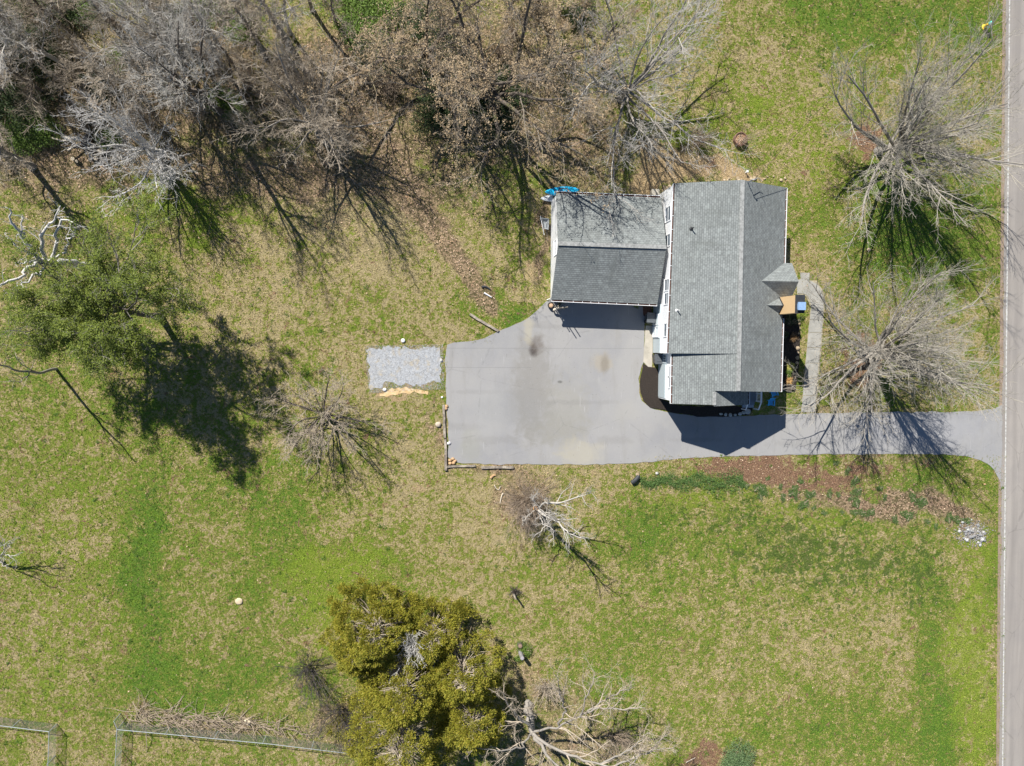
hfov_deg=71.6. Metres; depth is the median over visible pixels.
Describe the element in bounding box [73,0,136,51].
wood tree
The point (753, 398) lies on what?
porch deck
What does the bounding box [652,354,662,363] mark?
trash cart
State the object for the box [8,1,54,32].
thicket bush
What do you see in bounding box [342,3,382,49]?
undergrowth bush
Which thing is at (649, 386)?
mulch bed
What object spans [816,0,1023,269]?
spreading tree
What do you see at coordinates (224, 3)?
wood tree
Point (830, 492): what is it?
ivy clump
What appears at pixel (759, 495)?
ivy clump
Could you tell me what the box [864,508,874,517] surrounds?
ivy clump
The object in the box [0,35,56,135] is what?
wood tree
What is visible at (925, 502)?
ivy clump
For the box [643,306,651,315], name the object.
doorside bed
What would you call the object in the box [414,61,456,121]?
undergrowth bush
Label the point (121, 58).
thicket bush
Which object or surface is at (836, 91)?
power cable
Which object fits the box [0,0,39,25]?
undergrowth bush
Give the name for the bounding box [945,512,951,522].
ivy clump
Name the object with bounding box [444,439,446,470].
landscape timber
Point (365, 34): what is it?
undergrowth bush
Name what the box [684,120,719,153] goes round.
bare bush
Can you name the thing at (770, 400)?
lawn chair
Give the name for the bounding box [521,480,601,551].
broken tree
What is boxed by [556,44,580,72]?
thicket bush
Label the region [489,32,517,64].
thicket bush
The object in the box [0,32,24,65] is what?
undergrowth bush
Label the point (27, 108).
undergrowth bush
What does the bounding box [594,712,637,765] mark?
bare bush
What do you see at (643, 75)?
shade tree
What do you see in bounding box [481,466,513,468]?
landscape timber
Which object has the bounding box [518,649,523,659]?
tree stump
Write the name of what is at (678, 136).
bush
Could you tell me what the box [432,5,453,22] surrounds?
thicket bush
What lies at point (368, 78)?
thicket bush
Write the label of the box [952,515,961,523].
ivy clump
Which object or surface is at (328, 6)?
bare tree
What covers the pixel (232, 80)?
wood tree
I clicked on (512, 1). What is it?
wood tree
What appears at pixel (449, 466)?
landscape timber
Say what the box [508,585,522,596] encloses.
bare bush
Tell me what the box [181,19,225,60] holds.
thicket bush
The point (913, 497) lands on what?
ivy clump
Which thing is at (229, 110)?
undergrowth bush
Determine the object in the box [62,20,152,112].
wood tree
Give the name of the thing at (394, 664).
dead bush
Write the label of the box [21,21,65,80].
undergrowth bush
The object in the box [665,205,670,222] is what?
window
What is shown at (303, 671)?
bare bush
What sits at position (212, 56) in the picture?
thicket bush
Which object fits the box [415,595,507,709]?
cedar tree
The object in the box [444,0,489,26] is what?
wood tree
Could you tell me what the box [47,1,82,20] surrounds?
thicket bush
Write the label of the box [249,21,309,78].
wood tree
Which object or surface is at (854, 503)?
ivy clump
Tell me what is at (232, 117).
thicket bush
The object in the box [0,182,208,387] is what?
leafy tree
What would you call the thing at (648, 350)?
side path
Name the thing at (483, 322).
landscape timber
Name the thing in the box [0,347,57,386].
thin dead tree
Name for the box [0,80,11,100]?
wood tree
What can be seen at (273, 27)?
thicket bush
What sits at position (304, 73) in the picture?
wood tree
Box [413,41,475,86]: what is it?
undergrowth bush
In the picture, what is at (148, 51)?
thicket bush
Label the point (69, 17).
undergrowth bush
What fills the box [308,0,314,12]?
wood tree
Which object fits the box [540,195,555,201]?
kayak
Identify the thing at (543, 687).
bare bush
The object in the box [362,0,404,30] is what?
undergrowth bush
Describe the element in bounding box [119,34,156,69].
undergrowth bush
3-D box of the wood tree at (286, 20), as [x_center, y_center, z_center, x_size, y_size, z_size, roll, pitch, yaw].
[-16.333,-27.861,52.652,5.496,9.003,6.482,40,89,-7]
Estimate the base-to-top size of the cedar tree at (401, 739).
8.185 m
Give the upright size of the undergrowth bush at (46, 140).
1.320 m
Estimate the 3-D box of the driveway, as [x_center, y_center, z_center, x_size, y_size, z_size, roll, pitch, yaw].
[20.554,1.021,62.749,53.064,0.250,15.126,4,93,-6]
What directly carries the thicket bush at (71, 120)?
on the ground at (648, 176)
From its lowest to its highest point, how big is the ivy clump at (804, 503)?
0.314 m
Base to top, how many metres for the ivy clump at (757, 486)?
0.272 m
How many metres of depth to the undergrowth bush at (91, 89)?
55.05 m
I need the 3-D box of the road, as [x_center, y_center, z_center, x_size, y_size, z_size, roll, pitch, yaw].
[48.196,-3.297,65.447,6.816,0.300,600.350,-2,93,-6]
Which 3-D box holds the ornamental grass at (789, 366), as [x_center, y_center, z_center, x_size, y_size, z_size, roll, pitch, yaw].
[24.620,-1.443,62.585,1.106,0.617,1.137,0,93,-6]
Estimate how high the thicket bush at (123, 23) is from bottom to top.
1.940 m
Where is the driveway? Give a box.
[445,299,1002,491]
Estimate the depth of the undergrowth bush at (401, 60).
57.10 m
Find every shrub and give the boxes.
[718,736,755,765]
[784,314,801,326]
[784,331,789,339]
[785,368,792,377]
[789,331,798,341]
[796,313,804,318]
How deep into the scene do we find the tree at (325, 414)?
56.17 m
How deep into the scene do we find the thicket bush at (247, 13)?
55.72 m
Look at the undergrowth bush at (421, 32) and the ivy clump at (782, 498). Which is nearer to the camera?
the undergrowth bush at (421, 32)
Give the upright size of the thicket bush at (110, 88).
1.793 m
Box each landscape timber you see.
[442,405,445,437]
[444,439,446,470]
[447,465,475,467]
[470,313,498,331]
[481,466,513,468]
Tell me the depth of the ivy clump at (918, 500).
64.84 m
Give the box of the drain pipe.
[631,475,639,483]
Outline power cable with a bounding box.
[755,4,918,178]
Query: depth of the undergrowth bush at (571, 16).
58.70 m
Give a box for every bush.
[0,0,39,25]
[0,20,54,84]
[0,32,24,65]
[0,78,26,133]
[0,117,37,156]
[2,18,41,67]
[7,82,54,120]
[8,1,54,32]
[11,79,60,142]
[13,67,48,106]
[17,111,64,152]
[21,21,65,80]
[25,0,98,35]
[37,13,91,70]
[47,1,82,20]
[49,87,100,131]
[65,0,100,24]
[65,69,90,98]
[75,56,121,105]
[93,127,122,150]
[97,96,138,138]
[98,71,118,99]
[102,42,133,73]
[110,14,135,33]
[113,44,136,69]
[115,94,173,144]
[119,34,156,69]
[126,23,167,63]
[135,0,181,39]
[145,0,174,22]
[160,68,186,83]
[175,91,210,131]
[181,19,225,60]
[188,0,233,28]
[203,39,224,73]
[205,81,245,119]
[220,99,264,136]
[222,96,251,128]
[224,15,258,44]
[224,41,253,74]
[228,55,258,101]
[234,0,262,25]
[260,82,297,116]
[264,13,291,42]
[266,39,308,69]
[269,640,336,723]
[271,69,296,96]
[300,683,385,765]
[329,0,377,15]
[332,0,382,41]
[339,0,392,38]
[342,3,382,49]
[345,19,389,54]
[345,49,384,87]
[349,20,383,58]
[354,48,386,76]
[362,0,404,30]
[365,64,409,103]
[371,36,430,75]
[384,644,403,682]
[392,630,438,679]
[393,0,439,46]
[403,0,461,56]
[403,5,435,32]
[409,85,451,136]
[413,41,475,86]
[414,38,470,103]
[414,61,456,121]
[425,73,480,130]
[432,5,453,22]
[437,67,491,128]
[467,99,518,140]
[470,65,531,112]
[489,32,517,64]
[489,83,525,130]
[492,466,560,550]
[494,13,521,46]
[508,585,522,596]
[518,45,544,71]
[528,676,569,714]
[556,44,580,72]
[559,0,597,26]
[573,89,613,135]
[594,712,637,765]
[669,126,690,147]
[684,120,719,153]
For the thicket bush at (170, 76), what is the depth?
55.48 m
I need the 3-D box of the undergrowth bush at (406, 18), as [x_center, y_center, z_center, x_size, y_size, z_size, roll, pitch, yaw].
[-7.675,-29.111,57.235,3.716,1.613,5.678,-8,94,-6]
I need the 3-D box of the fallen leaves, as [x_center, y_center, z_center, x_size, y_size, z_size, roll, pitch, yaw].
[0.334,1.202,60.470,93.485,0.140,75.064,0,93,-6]
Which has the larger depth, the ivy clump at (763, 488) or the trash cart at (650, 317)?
the ivy clump at (763, 488)
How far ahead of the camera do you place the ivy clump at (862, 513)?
64.30 m
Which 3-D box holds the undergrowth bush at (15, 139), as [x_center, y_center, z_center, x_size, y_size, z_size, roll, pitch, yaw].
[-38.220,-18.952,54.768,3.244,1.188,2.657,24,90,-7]
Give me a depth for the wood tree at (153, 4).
51.72 m
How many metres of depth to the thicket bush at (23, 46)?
53.48 m
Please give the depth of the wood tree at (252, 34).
50.92 m
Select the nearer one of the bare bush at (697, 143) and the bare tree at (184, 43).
the bare tree at (184, 43)
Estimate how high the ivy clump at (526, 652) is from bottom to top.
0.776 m
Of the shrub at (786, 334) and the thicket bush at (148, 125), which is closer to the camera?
the thicket bush at (148, 125)
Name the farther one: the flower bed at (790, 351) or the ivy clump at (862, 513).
the ivy clump at (862, 513)
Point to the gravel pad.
(400, 363)
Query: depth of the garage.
57.47 m
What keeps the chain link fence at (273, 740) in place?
on the ground at (648, 176)
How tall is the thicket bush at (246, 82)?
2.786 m
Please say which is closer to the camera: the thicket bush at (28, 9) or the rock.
the thicket bush at (28, 9)
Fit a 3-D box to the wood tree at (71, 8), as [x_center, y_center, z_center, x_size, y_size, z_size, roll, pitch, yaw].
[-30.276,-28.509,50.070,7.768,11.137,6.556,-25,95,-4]
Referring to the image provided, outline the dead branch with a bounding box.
[64,136,95,145]
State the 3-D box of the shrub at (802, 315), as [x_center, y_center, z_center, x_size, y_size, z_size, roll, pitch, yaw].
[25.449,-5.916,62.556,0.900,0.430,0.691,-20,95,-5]
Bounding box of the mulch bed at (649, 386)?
[640,364,751,416]
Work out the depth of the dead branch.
55.29 m
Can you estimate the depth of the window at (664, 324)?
58.47 m
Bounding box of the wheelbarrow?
[540,216,548,240]
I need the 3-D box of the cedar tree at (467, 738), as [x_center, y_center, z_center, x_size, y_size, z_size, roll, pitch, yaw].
[-3.485,27.307,57.989,8.127,7.096,7.498,0,93,-6]
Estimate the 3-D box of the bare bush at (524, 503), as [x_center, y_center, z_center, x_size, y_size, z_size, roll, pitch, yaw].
[1.562,10.475,59.104,6.768,5.287,7.201,0,93,-6]
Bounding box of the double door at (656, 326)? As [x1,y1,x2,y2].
[652,313,659,337]
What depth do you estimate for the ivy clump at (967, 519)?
65.45 m
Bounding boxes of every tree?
[0,0,33,50]
[0,0,74,48]
[0,1,36,60]
[0,2,68,88]
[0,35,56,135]
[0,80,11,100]
[0,124,36,195]
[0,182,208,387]
[0,246,178,382]
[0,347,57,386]
[1,0,41,12]
[23,0,83,22]
[26,54,108,103]
[31,58,202,217]
[43,0,115,29]
[61,0,117,34]
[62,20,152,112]
[65,27,117,82]
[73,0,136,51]
[75,0,229,113]
[81,0,165,39]
[107,23,196,115]
[111,0,207,72]
[118,0,246,130]
[136,0,229,48]
[166,0,243,70]
[197,34,278,116]
[203,0,273,69]
[205,0,253,12]
[210,2,412,172]
[211,0,255,28]
[220,0,324,44]
[239,51,301,120]
[241,0,314,37]
[248,360,395,478]
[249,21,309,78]
[266,33,344,109]
[290,0,542,176]
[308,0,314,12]
[311,0,353,38]
[316,601,397,678]
[325,664,461,765]
[326,575,427,672]
[337,0,634,215]
[354,629,455,732]
[400,596,469,665]
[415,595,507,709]
[424,655,514,755]
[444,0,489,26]
[465,652,681,765]
[495,0,546,42]
[495,0,591,53]
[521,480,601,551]
[552,0,761,237]
[561,0,611,22]
[569,0,658,61]
[775,246,1023,454]
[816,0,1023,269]
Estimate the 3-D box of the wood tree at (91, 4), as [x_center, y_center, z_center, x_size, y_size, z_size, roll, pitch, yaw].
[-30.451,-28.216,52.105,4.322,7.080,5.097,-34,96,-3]
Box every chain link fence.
[0,717,56,765]
[113,713,351,752]
[115,724,122,765]
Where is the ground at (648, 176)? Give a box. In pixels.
[0,0,1002,765]
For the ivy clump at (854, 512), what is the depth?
64.26 m
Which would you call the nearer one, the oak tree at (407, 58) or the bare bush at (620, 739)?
the oak tree at (407, 58)
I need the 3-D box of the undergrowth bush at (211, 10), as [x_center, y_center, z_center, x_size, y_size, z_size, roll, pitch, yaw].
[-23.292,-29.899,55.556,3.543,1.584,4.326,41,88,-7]
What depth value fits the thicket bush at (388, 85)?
56.88 m
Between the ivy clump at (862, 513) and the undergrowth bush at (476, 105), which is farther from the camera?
the ivy clump at (862, 513)
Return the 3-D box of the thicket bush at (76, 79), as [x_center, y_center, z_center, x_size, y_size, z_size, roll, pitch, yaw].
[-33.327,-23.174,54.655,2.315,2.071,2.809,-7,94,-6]
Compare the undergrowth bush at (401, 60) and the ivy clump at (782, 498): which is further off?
the ivy clump at (782, 498)
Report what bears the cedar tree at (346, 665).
on the ground at (648, 176)
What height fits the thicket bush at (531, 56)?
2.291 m
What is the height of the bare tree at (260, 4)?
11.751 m
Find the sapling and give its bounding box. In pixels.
[0,536,22,568]
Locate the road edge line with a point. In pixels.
(1006, 391)
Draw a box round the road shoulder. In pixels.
[996,0,1005,765]
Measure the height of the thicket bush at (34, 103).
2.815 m
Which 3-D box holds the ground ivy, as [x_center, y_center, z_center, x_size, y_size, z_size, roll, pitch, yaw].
[15.850,8.713,62.381,9.462,0.574,3.288,0,93,-6]
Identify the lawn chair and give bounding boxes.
[767,398,775,405]
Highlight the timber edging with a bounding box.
[782,387,794,391]
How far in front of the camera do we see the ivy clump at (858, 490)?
64.13 m
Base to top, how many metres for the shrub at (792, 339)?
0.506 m
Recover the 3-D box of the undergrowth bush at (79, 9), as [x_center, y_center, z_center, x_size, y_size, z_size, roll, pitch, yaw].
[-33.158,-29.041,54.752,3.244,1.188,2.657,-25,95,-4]
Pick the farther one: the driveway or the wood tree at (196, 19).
the driveway
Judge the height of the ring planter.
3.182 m
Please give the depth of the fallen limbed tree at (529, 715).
56.11 m
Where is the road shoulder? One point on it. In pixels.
(1000, 404)
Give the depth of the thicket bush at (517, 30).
57.93 m
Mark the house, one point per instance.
(727, 299)
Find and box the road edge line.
[1002,0,1009,765]
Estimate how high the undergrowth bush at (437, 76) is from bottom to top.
1.759 m
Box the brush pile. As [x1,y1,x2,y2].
[102,688,320,752]
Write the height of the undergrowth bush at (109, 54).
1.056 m
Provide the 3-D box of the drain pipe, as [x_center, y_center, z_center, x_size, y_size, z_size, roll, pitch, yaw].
[10.744,8.408,61.782,0.890,0.507,0.390,-44,96,-2]
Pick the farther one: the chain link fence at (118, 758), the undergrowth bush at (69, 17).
the chain link fence at (118, 758)
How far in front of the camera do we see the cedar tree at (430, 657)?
57.17 m
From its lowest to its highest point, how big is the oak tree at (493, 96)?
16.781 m
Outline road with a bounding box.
[999,0,1023,765]
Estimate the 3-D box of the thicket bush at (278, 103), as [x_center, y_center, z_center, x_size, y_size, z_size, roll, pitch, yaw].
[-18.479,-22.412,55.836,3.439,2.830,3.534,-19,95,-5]
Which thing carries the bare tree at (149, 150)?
on the ground at (648, 176)
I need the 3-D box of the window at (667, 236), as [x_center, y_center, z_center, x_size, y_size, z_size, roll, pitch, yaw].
[12.651,-11.590,57.755,0.080,1.380,1.060,0,93,-6]
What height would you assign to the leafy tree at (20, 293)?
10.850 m
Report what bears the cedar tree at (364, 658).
on the ground at (648, 176)
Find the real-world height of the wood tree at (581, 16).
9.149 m
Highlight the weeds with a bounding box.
[0,0,1005,764]
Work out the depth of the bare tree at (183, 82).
47.63 m
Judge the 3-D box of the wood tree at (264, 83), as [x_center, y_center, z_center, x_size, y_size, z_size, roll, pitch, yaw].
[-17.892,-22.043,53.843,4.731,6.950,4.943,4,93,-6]
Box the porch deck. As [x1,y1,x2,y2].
[741,391,761,409]
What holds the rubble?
on the ground at (648, 176)
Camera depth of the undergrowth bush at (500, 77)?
58.05 m
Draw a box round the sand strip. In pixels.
[377,387,427,396]
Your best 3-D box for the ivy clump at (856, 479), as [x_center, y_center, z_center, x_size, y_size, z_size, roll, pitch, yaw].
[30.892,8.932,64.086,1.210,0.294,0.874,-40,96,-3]
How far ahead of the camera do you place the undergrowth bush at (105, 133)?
55.59 m
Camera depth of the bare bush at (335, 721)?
58.19 m
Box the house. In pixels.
[652,178,805,405]
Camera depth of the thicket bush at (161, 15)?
54.94 m
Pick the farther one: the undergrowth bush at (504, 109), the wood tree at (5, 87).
the undergrowth bush at (504, 109)
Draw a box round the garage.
[547,191,666,305]
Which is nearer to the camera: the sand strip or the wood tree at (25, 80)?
the wood tree at (25, 80)
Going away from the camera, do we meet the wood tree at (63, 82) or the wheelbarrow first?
the wood tree at (63, 82)
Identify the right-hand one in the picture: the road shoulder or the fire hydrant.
the road shoulder
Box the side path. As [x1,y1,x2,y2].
[643,326,652,366]
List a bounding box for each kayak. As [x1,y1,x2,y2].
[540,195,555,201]
[545,186,579,194]
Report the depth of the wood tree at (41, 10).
50.87 m
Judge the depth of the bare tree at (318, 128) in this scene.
51.59 m
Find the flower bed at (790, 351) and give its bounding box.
[782,313,799,389]
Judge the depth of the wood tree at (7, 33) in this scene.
51.00 m
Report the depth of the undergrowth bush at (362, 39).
56.70 m
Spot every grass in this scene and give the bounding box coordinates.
[785,376,793,383]
[786,363,795,369]
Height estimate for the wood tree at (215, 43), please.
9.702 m
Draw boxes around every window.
[553,239,556,256]
[663,292,667,304]
[663,323,666,336]
[664,278,668,291]
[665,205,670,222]
[665,233,669,246]
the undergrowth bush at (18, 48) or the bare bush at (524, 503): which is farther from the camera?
the bare bush at (524, 503)
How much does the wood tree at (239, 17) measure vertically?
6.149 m
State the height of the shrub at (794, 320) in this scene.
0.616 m
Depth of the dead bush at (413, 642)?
55.66 m
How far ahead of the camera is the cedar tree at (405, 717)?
54.80 m
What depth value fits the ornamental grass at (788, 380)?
62.72 m
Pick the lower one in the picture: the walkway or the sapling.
the sapling
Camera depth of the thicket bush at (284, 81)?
56.37 m
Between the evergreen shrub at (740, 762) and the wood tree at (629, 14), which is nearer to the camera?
the wood tree at (629, 14)
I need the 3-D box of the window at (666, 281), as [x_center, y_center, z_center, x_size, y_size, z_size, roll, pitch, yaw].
[12.641,-8.009,57.950,0.080,1.380,1.000,0,93,-6]
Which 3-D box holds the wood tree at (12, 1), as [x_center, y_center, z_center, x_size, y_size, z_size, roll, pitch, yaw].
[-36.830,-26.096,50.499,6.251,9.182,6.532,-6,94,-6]
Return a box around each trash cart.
[644,312,655,322]
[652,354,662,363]
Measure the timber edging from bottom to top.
0.280 m
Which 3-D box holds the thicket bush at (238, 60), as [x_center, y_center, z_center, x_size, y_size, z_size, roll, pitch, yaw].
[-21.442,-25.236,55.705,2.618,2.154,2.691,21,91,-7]
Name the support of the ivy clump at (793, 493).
on the ground at (648, 176)
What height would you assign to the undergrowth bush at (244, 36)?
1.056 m
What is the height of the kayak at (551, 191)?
0.391 m
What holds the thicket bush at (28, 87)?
on the ground at (648, 176)
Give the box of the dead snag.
[0,192,89,294]
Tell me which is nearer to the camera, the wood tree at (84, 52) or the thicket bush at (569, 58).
the wood tree at (84, 52)
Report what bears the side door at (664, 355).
in the house
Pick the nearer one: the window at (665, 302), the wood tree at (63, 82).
the wood tree at (63, 82)
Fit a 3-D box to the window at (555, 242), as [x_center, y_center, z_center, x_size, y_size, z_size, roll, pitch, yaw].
[3.510,-10.981,57.678,0.080,1.180,1.260,0,93,-6]
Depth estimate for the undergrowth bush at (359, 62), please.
57.15 m
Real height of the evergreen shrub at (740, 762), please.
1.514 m
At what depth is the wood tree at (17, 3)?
51.98 m
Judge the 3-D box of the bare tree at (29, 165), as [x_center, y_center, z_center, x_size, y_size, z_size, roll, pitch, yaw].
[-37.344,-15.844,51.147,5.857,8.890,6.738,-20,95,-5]
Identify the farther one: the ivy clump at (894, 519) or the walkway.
the ivy clump at (894, 519)
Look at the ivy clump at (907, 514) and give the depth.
64.76 m
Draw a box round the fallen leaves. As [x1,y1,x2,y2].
[1,0,1005,765]
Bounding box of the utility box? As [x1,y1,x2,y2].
[650,189,659,194]
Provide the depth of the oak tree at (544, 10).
54.81 m
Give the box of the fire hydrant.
[982,21,991,29]
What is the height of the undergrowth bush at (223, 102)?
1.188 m
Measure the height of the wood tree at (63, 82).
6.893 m
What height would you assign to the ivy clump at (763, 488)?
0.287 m
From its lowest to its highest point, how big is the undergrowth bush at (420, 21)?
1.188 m
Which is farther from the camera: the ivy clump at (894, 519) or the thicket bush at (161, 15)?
the ivy clump at (894, 519)
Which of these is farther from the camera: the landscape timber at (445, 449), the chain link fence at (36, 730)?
the landscape timber at (445, 449)
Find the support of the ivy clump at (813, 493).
on the ground at (648, 176)
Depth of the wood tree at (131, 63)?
49.88 m
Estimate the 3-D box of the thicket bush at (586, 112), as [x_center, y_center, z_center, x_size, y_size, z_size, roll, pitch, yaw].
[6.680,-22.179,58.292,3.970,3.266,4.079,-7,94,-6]
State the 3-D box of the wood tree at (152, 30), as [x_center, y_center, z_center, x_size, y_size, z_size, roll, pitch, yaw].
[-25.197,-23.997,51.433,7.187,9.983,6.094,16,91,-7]
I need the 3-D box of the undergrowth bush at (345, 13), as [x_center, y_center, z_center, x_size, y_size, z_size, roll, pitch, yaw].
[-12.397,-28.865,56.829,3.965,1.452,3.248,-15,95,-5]
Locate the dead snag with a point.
(42, 243)
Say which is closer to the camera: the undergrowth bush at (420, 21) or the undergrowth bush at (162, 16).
the undergrowth bush at (162, 16)
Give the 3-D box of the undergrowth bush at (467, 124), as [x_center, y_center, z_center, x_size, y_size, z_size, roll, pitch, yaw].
[-4.249,-22.622,57.951,3.716,1.613,5.678,42,88,-7]
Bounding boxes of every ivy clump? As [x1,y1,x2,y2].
[514,640,532,661]
[753,482,763,490]
[756,488,763,500]
[759,484,767,496]
[780,494,785,502]
[788,489,800,495]
[797,499,809,509]
[807,490,816,497]
[826,488,832,498]
[849,487,861,495]
[850,476,859,486]
[850,509,858,515]
[851,494,860,507]
[856,509,866,516]
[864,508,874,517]
[891,515,897,524]
[899,509,910,519]
[908,491,915,502]
[914,496,923,505]
[919,498,927,508]
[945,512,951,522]
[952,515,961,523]
[962,517,970,523]
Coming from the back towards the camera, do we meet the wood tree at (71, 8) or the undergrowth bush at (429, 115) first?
the undergrowth bush at (429, 115)
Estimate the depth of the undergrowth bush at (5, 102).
54.14 m
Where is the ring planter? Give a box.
[732,112,769,154]
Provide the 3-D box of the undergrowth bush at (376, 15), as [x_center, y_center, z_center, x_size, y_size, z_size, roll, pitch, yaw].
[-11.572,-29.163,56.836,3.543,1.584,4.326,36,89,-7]
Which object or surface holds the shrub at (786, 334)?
on the flower bed at (790, 351)
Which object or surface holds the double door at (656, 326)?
in the house
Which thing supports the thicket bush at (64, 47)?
on the ground at (648, 176)
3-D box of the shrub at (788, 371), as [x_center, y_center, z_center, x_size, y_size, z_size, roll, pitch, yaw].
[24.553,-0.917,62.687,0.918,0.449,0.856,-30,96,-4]
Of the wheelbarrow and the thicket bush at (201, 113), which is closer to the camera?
the thicket bush at (201, 113)
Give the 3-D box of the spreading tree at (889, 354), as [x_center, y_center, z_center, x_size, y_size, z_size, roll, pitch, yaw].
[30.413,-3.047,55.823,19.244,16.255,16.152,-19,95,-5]
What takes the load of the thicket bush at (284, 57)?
on the ground at (648, 176)
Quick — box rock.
[235,598,242,604]
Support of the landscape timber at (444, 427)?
on the ground at (648, 176)
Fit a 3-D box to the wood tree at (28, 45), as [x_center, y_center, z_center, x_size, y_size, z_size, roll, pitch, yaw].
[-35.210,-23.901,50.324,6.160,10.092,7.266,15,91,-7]
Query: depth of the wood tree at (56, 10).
52.45 m
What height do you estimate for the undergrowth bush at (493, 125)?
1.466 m
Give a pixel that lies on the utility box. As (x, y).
(654, 191)
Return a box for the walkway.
[797,273,823,411]
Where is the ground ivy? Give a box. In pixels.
[640,465,743,498]
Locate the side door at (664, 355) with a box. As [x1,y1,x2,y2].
[663,354,666,362]
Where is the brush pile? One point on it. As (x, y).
(211, 720)
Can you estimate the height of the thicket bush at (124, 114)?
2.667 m
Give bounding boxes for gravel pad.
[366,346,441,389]
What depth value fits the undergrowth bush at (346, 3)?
56.54 m
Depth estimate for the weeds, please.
62.34 m
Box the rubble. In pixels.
[944,517,993,547]

